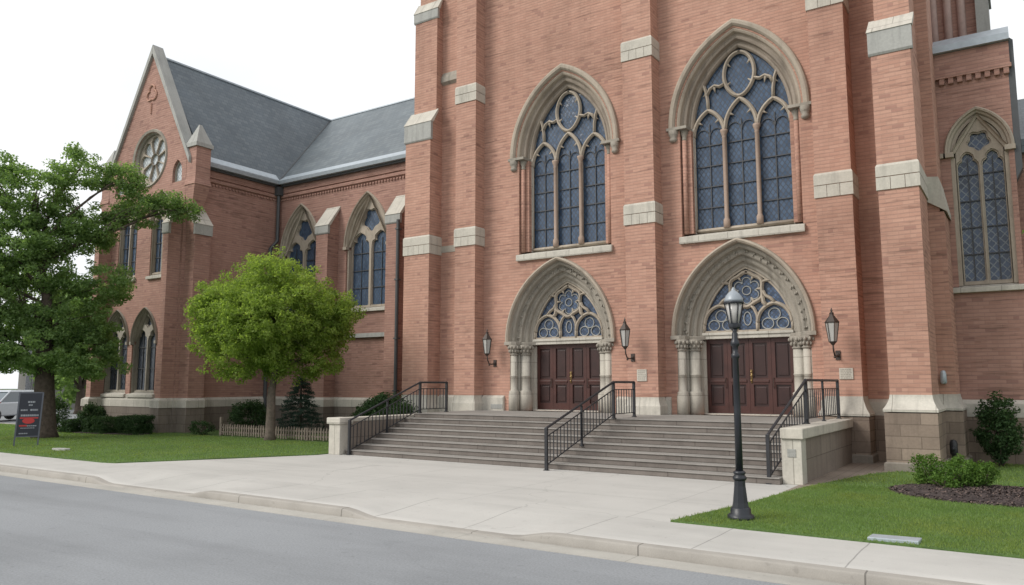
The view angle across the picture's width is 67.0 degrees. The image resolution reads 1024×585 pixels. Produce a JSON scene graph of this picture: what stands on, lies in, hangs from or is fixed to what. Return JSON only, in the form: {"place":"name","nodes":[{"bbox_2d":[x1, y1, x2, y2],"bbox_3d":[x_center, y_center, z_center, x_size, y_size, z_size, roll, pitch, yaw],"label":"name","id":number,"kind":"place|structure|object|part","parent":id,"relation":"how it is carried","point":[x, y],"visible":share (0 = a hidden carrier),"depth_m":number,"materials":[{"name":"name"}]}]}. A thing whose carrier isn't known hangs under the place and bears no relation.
{"place":"outdoors","nodes":[
{"label":"outdoors","id":0,"kind":"place"},
{"bbox_2d":[0,409,76,425],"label":"parking lot","id":1,"kind":"structure","parent":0,"point":[5,420],"depth_m":45.45,"materials":[{"name":"grey asphalt"}]},
{"bbox_2d":[0,390,33,418],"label":"parked car","id":2,"kind":"object","parent":1,"relation":"on","point":[8,403],"visible":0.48,"depth_m":42.12,"materials":[{"name":"silver metal"}]},
{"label":"windows","id":3,"kind":"part","parent":2,"relation":"part of","materials":[{"name":"grey glass"}]},
{"bbox_2d":[18,280,92,409],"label":"grey house","id":4,"kind":"structure","parent":1,"relation":"on","point":[24,383],"depth_m":65.00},
{"bbox_2d":[25,374,33,389],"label":"window","id":5,"kind":"structure","parent":4,"relation":"in","point":[28,385],"depth_m":64.84,"materials":[{"name":"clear glass"}]},
{"bbox_2d":[28,291,91,413],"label":"broadleaf tree","id":6,"kind":"object","parent":1,"relation":"on","point":[76,391],"visible":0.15,"depth_m":52.47,"materials":[{"name":"green plant"}]},
{"bbox_2d":[0,423,328,462],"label":"lawn","id":7,"kind":"structure","parent":0,"point":[214,433],"depth_m":24.22,"materials":[{"name":"green plant"}]},
{"bbox_2d":[13,392,43,445],"bbox_3d":[-15.601,4.090,24.964,0.756,1.736,0.060,4,-8,-31],"label":"notice board","id":8,"kind":"object","parent":7,"relation":"on","point":[29,414],"visible":0.98,"depth_m":24.96,"materials":[{"name":"black metal"}]},
{"bbox_2d":[52,448,69,450],"bbox_3d":[-13.565,4.735,23.260,0.684,0.095,0.295,-4,-8,29],"label":"flat stone","id":9,"kind":"object","parent":7,"relation":"on","point":[63,449],"visible":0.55,"depth_m":23.18,"materials":[{"name":"grey stone"}]},
{"bbox_2d":[55,396,71,428],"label":"yew bush","id":10,"kind":"object","parent":7,"relation":"on","point":[60,405],"visible":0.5,"depth_m":33.81,"materials":[{"name":"green plant"}]},
{"bbox_2d":[0,141,205,437],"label":"shade tree","id":11,"kind":"object","parent":7,"relation":"on","point":[68,353],"visible":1,"depth_m":29.20,"materials":[{"name":"green plant"}]},
{"bbox_2d":[57,431,148,434],"bbox_3d":[-16.788,5.750,31.655,5.662,0.110,1.669,-4,-8,33],"label":"hedge bed","id":12,"kind":"object","parent":7,"relation":"on","point":[109,433],"visible":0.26,"depth_m":30.45,"materials":[{"name":"brown soil"}]},
{"bbox_2d":[57,418,83,432],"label":"trimmed hedge","id":13,"kind":"object","parent":12,"relation":"on","point":[69,425],"visible":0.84,"depth_m":31.62,"materials":[{"name":"green plant"}]},
{"bbox_2d":[74,401,108,422],"bbox_3d":[-17.985,5.293,33.054,1.254,1.267,1.259,-4,-8,33],"label":"round hedge","id":14,"kind":"object","parent":12,"relation":"on","point":[89,410],"visible":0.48,"depth_m":32.95,"materials":[{"name":"green plant"}]},
{"bbox_2d":[80,415,117,433],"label":"trimmed hedge","id":15,"kind":"object","parent":12,"relation":"on","point":[95,424],"visible":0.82,"depth_m":30.99,"materials":[{"name":"green plant"}]},
{"bbox_2d":[113,414,154,434],"bbox_3d":[-15.016,5.241,30.737,1.556,0.837,1.113,-4,-8,33],"label":"trimmed hedge","id":16,"kind":"object","parent":12,"relation":"on","point":[135,424],"visible":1,"depth_m":30.44,"materials":[{"name":"green plant"}]},
{"bbox_2d":[188,420,215,434],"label":"yew bush","id":17,"kind":"object","parent":7,"relation":"on","point":[193,429],"visible":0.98,"depth_m":30.26,"materials":[{"name":"green plant"}]},
{"bbox_2d":[227,399,266,432],"bbox_3d":[-10.555,4.989,31.142,1.766,1.424,1.656,2,-7,-18],"label":"yew bush","id":18,"kind":"object","parent":7,"relation":"on","point":[257,411],"visible":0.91,"depth_m":30.87,"materials":[{"name":"green plant"}]},
{"bbox_2d":[180,245,366,440],"bbox_3d":[-8.552,1.835,27.984,5.534,7.023,5.644,-4,-8,33],"label":"maple tree","id":19,"kind":"object","parent":7,"relation":"on","point":[254,330],"visible":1,"depth_m":26.98,"materials":[{"name":"green plant"}]},
{"bbox_2d":[219,417,328,440],"bbox_3d":[-8.284,4.960,27.997,7.350,0.720,0.162,-4,-8,33],"label":"picket fence","id":20,"kind":"object","parent":7,"relation":"on","point":[306,431],"visible":0.71,"depth_m":28.00,"materials":[{"name":"wood"}]},
{"bbox_2d":[275,376,325,433],"bbox_3d":[-8.552,4.521,31.183,2.109,2.359,2.178,-4,-8,33],"label":"blue spruce","id":21,"kind":"object","parent":7,"relation":"on","point":[288,403],"visible":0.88,"depth_m":30.99,"materials":[{"name":"green plant"}]},
{"bbox_2d":[348,403,385,416],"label":"yew bush","id":22,"kind":"object","parent":7,"relation":"on","point":[355,412],"visible":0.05,"depth_m":30.28,"materials":[{"name":"green plant"}]},
{"bbox_2d":[355,391,417,415],"bbox_3d":[-4.299,4.305,26.826,2.459,1.772,2.072,-4,-8,33],"label":"yew bush","id":23,"kind":"object","parent":7,"relation":"on","point":[373,401],"visible":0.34,"depth_m":26.49,"materials":[{"name":"green plant"}]},
{"bbox_2d":[80,0,1023,471],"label":"brick church","id":24,"kind":"structure","parent":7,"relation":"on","point":[548,194],"depth_m":24.70,"materials":[{"name":"brick"}]},
{"bbox_2d":[100,310,128,396],"bbox_3d":[-17.811,2.739,34.973,2.040,3.930,0.460,-4,-8,33],"label":"arched window","id":25,"kind":"structure","parent":24,"relation":"in","point":[114,382],"depth_m":35.04,"materials":[{"name":"stone"}]},
{"bbox_2d":[118,199,137,281],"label":"arched window","id":26,"kind":"structure","parent":24,"relation":"in","point":[128,239],"depth_m":35.47,"materials":[{"name":"glass"}]},
{"bbox_2d":[125,307,157,397],"bbox_3d":[-15.980,2.595,33.763,2.040,3.930,0.460,-4,-8,33],"label":"arched window","id":27,"kind":"structure","parent":24,"relation":"in","point":[144,328],"depth_m":34.02,"materials":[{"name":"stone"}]},
{"bbox_2d":[132,129,167,187],"bbox_3d":[-16.246,-6.032,35.015,2.720,2.720,0.430,-4,-8,33],"label":"rose window","id":28,"kind":"structure","parent":24,"relation":"in","point":[152,153],"depth_m":35.24,"materials":[{"name":"stone"}]},
{"bbox_2d":[145,191,169,279],"bbox_3d":[-15.305,-2.541,33.881,1.640,3.900,0.400,-4,-8,33],"label":"arched window","id":29,"kind":"structure","parent":24,"relation":"in","point":[157,236],"depth_m":34.17,"materials":[{"name":"glass"}]},
{"bbox_2d":[175,161,181,181],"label":"small window","id":30,"kind":"structure","parent":24,"relation":"in","point":[178,172],"depth_m":33.81,"materials":[{"name":"glass"}]},
{"bbox_2d":[277,203,316,316],"bbox_3d":[-9.818,-1.536,36.212,2.800,5.350,0.530,-4,-8,33],"label":"arched window","id":31,"kind":"structure","parent":24,"relation":"in","point":[299,238],"depth_m":36.58,"materials":[{"name":"stone"}]},
{"bbox_2d":[342,191,385,311],"bbox_3d":[-6.255,-1.814,33.856,2.800,5.350,0.530,-4,-8,33],"label":"arched window","id":32,"kind":"structure","parent":24,"relation":"in","point":[365,232],"depth_m":34.13,"materials":[{"name":"glass"}]},
{"bbox_2d":[482,329,496,366],"bbox_3d":[-0.774,1.935,27.113,0.370,1.320,0.668,-4,-8,33],"label":"wall lantern","id":33,"kind":"object","parent":24,"relation":"attached to","point":[487,340],"depth_m":26.90,"materials":[{"name":"brown metal"}]},
{"bbox_2d":[537,345,552,409],"bbox_3d":[1.155,2.950,26.995,0.648,2.238,0.131,-4,-8,33],"label":"door","id":34,"kind":"structure","parent":24,"relation":"in","point":[544,352],"depth_m":27.01,"materials":[{"name":"brown wood"}]},
{"bbox_2d":[553,344,569,409],"bbox_3d":[1.710,2.909,26.650,0.648,2.238,0.095,-4,-8,33],"label":"door","id":35,"kind":"structure","parent":24,"relation":"in","point":[561,358],"depth_m":26.65,"materials":[{"name":"brown wood"}]},
{"bbox_2d":[508,63,620,261],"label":"arched window","id":36,"kind":"structure","parent":24,"relation":"in","point":[565,139],"depth_m":26.99,"materials":[{"name":"glass"}]},
{"bbox_2d":[534,282,603,338],"bbox_3d":[1.943,0.596,26.674,2.760,1.978,0.189,-4,-8,33],"label":"tympanum window","id":37,"kind":"structure","parent":24,"relation":"in","point":[568,312],"depth_m":26.69,"materials":[{"name":"glass"}]},
{"bbox_2d":[569,344,586,409],"bbox_3d":[2.242,2.864,26.271,0.648,2.238,0.140,-4,-8,33],"label":"door","id":38,"kind":"structure","parent":24,"relation":"in","point":[577,352],"depth_m":26.30,"materials":[{"name":"brown wood"}]},
{"bbox_2d":[586,343,599,410],"bbox_3d":[2.790,2.822,25.914,0.648,2.238,0.131,-4,-8,33],"label":"door","id":39,"kind":"structure","parent":24,"relation":"in","point":[592,355],"depth_m":25.99,"materials":[{"name":"brown wood"}]},
{"bbox_2d":[619,317,634,361],"bbox_3d":[3.525,1.432,23.535,0.370,1.320,0.718,-4,-8,33],"label":"wall lantern","id":40,"kind":"object","parent":24,"relation":"attached to","point":[624,330],"depth_m":23.30,"materials":[{"name":"brown metal"}]},
{"bbox_2d":[637,369,646,380],"bbox_3d":[3.951,2.518,23.525,0.320,0.360,0.032,-4,-8,33],"label":"wall plaque","id":41,"kind":"object","parent":24,"relation":"attached to","point":[641,374],"depth_m":23.51,"materials":[{"name":"stone"}]},
{"bbox_2d":[706,339,728,412],"bbox_3d":[6.274,2.550,23.611,0.648,2.238,0.131,-4,-8,33],"label":"door","id":42,"kind":"structure","parent":24,"relation":"in","point":[717,358],"depth_m":23.62,"materials":[{"name":"brown wood"}]},
{"bbox_2d":[666,18,810,244],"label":"arched window","id":43,"kind":"structure","parent":24,"relation":"in","point":[738,118],"depth_m":23.61,"materials":[{"name":"glass"}]},
{"bbox_2d":[727,338,750,413],"bbox_3d":[6.829,2.509,23.265,0.648,2.238,0.095,-4,-8,33],"label":"door","id":44,"kind":"structure","parent":24,"relation":"in","point":[743,349],"depth_m":23.22,"materials":[{"name":"brown wood"}]},
{"bbox_2d":[703,267,793,332],"bbox_3d":[7.062,0.196,23.290,2.760,1.978,0.189,-4,-8,33],"label":"tympanum window","id":45,"kind":"structure","parent":24,"relation":"in","point":[765,308],"depth_m":23.22,"materials":[{"name":"glass"}]},
{"bbox_2d":[748,338,773,413],"bbox_3d":[7.362,2.464,22.886,0.648,2.238,0.140,-4,-8,33],"label":"door","id":46,"kind":"structure","parent":24,"relation":"in","point":[760,361],"depth_m":22.90,"materials":[{"name":"brown wood"}]},
{"bbox_2d":[771,337,794,414],"bbox_3d":[7.910,2.422,22.530,0.648,2.238,0.131,-4,-8,33],"label":"door","id":47,"kind":"structure","parent":24,"relation":"in","point":[781,350],"depth_m":22.57,"materials":[{"name":"brown wood"}]},
{"bbox_2d":[824,308,840,359],"bbox_3d":[8.356,1.071,20.055,0.370,1.320,0.748,-4,-8,33],"label":"wall lantern","id":48,"kind":"object","parent":24,"relation":"attached to","point":[831,322],"depth_m":19.81,"materials":[{"name":"brown metal"}]},
{"bbox_2d":[839,368,853,378],"bbox_3d":[8.699,2.111,20.124,0.340,0.290,0.032,-4,-8,33],"label":"wall plaque","id":49,"kind":"object","parent":24,"relation":"attached to","point":[845,373],"depth_m":20.11,"materials":[{"name":"stone"}]},
{"bbox_2d":[940,370,946,383],"bbox_3d":[10.574,2.073,18.949,0.150,0.330,0.244,-4,-8,33],"label":"floodlight","id":50,"kind":"object","parent":24,"relation":"attached to","point":[943,377],"visible":1,"depth_m":18.86,"materials":[{"name":"metal"}]},
{"bbox_2d":[943,106,1023,293],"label":"arched window","id":51,"kind":"structure","parent":24,"relation":"in","point":[980,167],"depth_m":20.33,"materials":[{"name":"glass"}]},
{"bbox_2d":[0,475,784,584],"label":"road","id":52,"kind":"structure","parent":0,"point":[51,533],"depth_m":9.84,"materials":[{"name":"grey asphalt"}]},
{"bbox_2d":[69,454,796,528],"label":"plaza","id":53,"kind":"structure","parent":0,"point":[658,498],"depth_m":15.64,"materials":[{"name":"concrete"}]},
{"bbox_2d":[327,414,413,454],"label":"cheek wall","id":54,"kind":"structure","parent":53,"relation":"on","point":[338,433],"depth_m":22.34,"materials":[{"name":"stone"}]},
{"bbox_2d":[345,410,827,484],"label":"entrance steps","id":55,"kind":"structure","parent":53,"relation":"on","point":[702,447],"depth_m":19.56,"materials":[{"name":"concrete"}]},
{"bbox_2d":[346,381,448,454],"bbox_3d":[-3.401,3.785,23.848,0.108,2.090,4.508,-4,-8,33],"label":"handrail","id":56,"kind":"object","parent":55,"relation":"on","point":[349,449],"visible":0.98,"depth_m":23.66,"materials":[{"name":"black metal"}]},
{"bbox_2d":[543,381,636,470],"bbox_3d":[2.131,3.319,19.904,0.142,2.090,4.596,-5,-8,36],"label":"handrail","id":57,"kind":"object","parent":55,"relation":"on","point":[613,415],"visible":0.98,"depth_m":19.57,"materials":[{"name":"black metal"}]},
{"bbox_2d":[780,418,852,484],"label":"cheek wall","id":58,"kind":"structure","parent":53,"relation":"on","point":[813,450],"depth_m":16.37,"materials":[{"name":"stone"}]},
{"bbox_2d":[765,379,841,483],"bbox_3d":[6.841,3.041,17.699,0.271,2.125,5.378,-5,-8,37],"label":"handrail","id":59,"kind":"object","parent":58,"relation":"on","point":[807,417],"visible":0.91,"depth_m":17.25,"materials":[{"name":"black metal"}]},
{"bbox_2d":[0,452,1023,584],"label":"sidewalk","id":60,"kind":"structure","parent":0,"point":[885,558],"depth_m":11.19,"materials":[{"name":"concrete"}]},
{"bbox_2d":[0,464,982,584],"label":"kerb","id":61,"kind":"structure","parent":60,"relation":"on","point":[804,570],"depth_m":9.80,"materials":[{"name":"concrete"}]},
{"bbox_2d":[0,0,1023,388],"label":"sky","id":62,"kind":"structure","parent":0,"point":[71,70],"materials":[{"name":"white"}]},
{"bbox_2d":[786,461,891,490],"bbox_3d":[7.691,4.119,17.009,1.450,0.212,7.450,-4,-8,33],"label":"paver strip","id":63,"kind":"object","parent":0,"point":[849,470],"visible":0.23,"depth_m":17.67,"materials":[{"name":"grey concrete"}]},
{"bbox_2d":[670,463,1023,558],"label":"lawn","id":64,"kind":"structure","parent":0,"point":[972,551],"depth_m":11.19,"materials":[{"name":"green plant"}]},
{"bbox_2d":[723,287,754,520],"bbox_3d":[3.384,1.641,11.630,0.390,3.470,0.390,-4,-8,33],"label":"lamp post","id":65,"kind":"object","parent":64,"relation":"on","point":[740,509],"visible":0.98,"depth_m":11.57,"materials":[{"name":"black metal"}]},
{"bbox_2d":[867,534,921,544],"bbox_3d":[4.867,3.155,9.834,0.614,0.082,0.278,-4,-8,29],"label":"utility cover","id":66,"kind":"object","parent":64,"relation":"on","point":[892,538],"visible":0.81,"depth_m":9.77,"materials":[{"name":"concrete"}]},
{"bbox_2d":[811,462,1023,490],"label":"grass","id":67,"kind":"structure","parent":64,"relation":"on","point":[894,475],"depth_m":16.06,"materials":[{"name":"green plant"}]},
{"bbox_2d":[949,439,957,457],"bbox_3d":[10.517,3.846,18.399,0.170,0.680,0.239,-4,-8,33],"label":"standpipe","id":68,"kind":"object","parent":64,"relation":"on","point":[953,444],"visible":0.83,"depth_m":18.38,"materials":[{"name":"black metal"}]},
{"bbox_2d":[887,483,1023,507],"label":"mulch bed","id":69,"kind":"object","parent":64,"relation":"on","point":[969,498],"visible":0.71,"depth_m":13.43,"materials":[{"name":"brown wood"}]},
{"bbox_2d":[908,453,944,483],"bbox_3d":[8.095,3.473,15.098,0.675,0.672,0.757,-4,-8,33],"label":"garden shrub","id":70,"kind":"object","parent":69,"relation":"on","point":[935,463],"visible":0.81,"depth_m":15.02,"materials":[{"name":"green plant"}]},
{"bbox_2d":[926,463,973,488],"bbox_3d":[8.117,3.457,14.418,0.648,0.543,0.716,3,-7,-24],"label":"garden shrub","id":71,"kind":"object","parent":69,"relation":"on","point":[944,479],"visible":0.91,"depth_m":14.28,"materials":[{"name":"green plant"}]},
{"bbox_2d":[941,453,979,485],"bbox_3d":[8.572,3.422,14.788,0.715,0.695,0.709,-4,-8,33],"label":"garden shrub","id":72,"kind":"object","parent":69,"relation":"on","point":[956,462],"visible":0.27,"depth_m":14.73,"materials":[{"name":"green plant"}]},
{"bbox_2d":[959,458,1000,487],"bbox_3d":[8.740,3.418,14.412,0.712,0.620,0.647,3,-7,-24],"label":"garden shrub","id":73,"kind":"object","parent":69,"relation":"on","point":[980,480],"visible":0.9,"depth_m":14.32,"materials":[{"name":"green plant"}]},
{"bbox_2d":[969,390,1023,466],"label":"yew bush","id":74,"kind":"object","parent":64,"relation":"on","point":[1008,439],"visible":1,"depth_m":18.54,"materials":[{"name":"green plant"}]},
{"label":"ground","id":75,"kind":"structure","parent":0,"visible":0},
{"bbox_2d":[0,471,853,584],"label":"gutter strip","id":76,"kind":"object","parent":75,"relation":"on","point":[732,572],"depth_m":10.63,"materials":[{"name":"concrete"}]}
]}

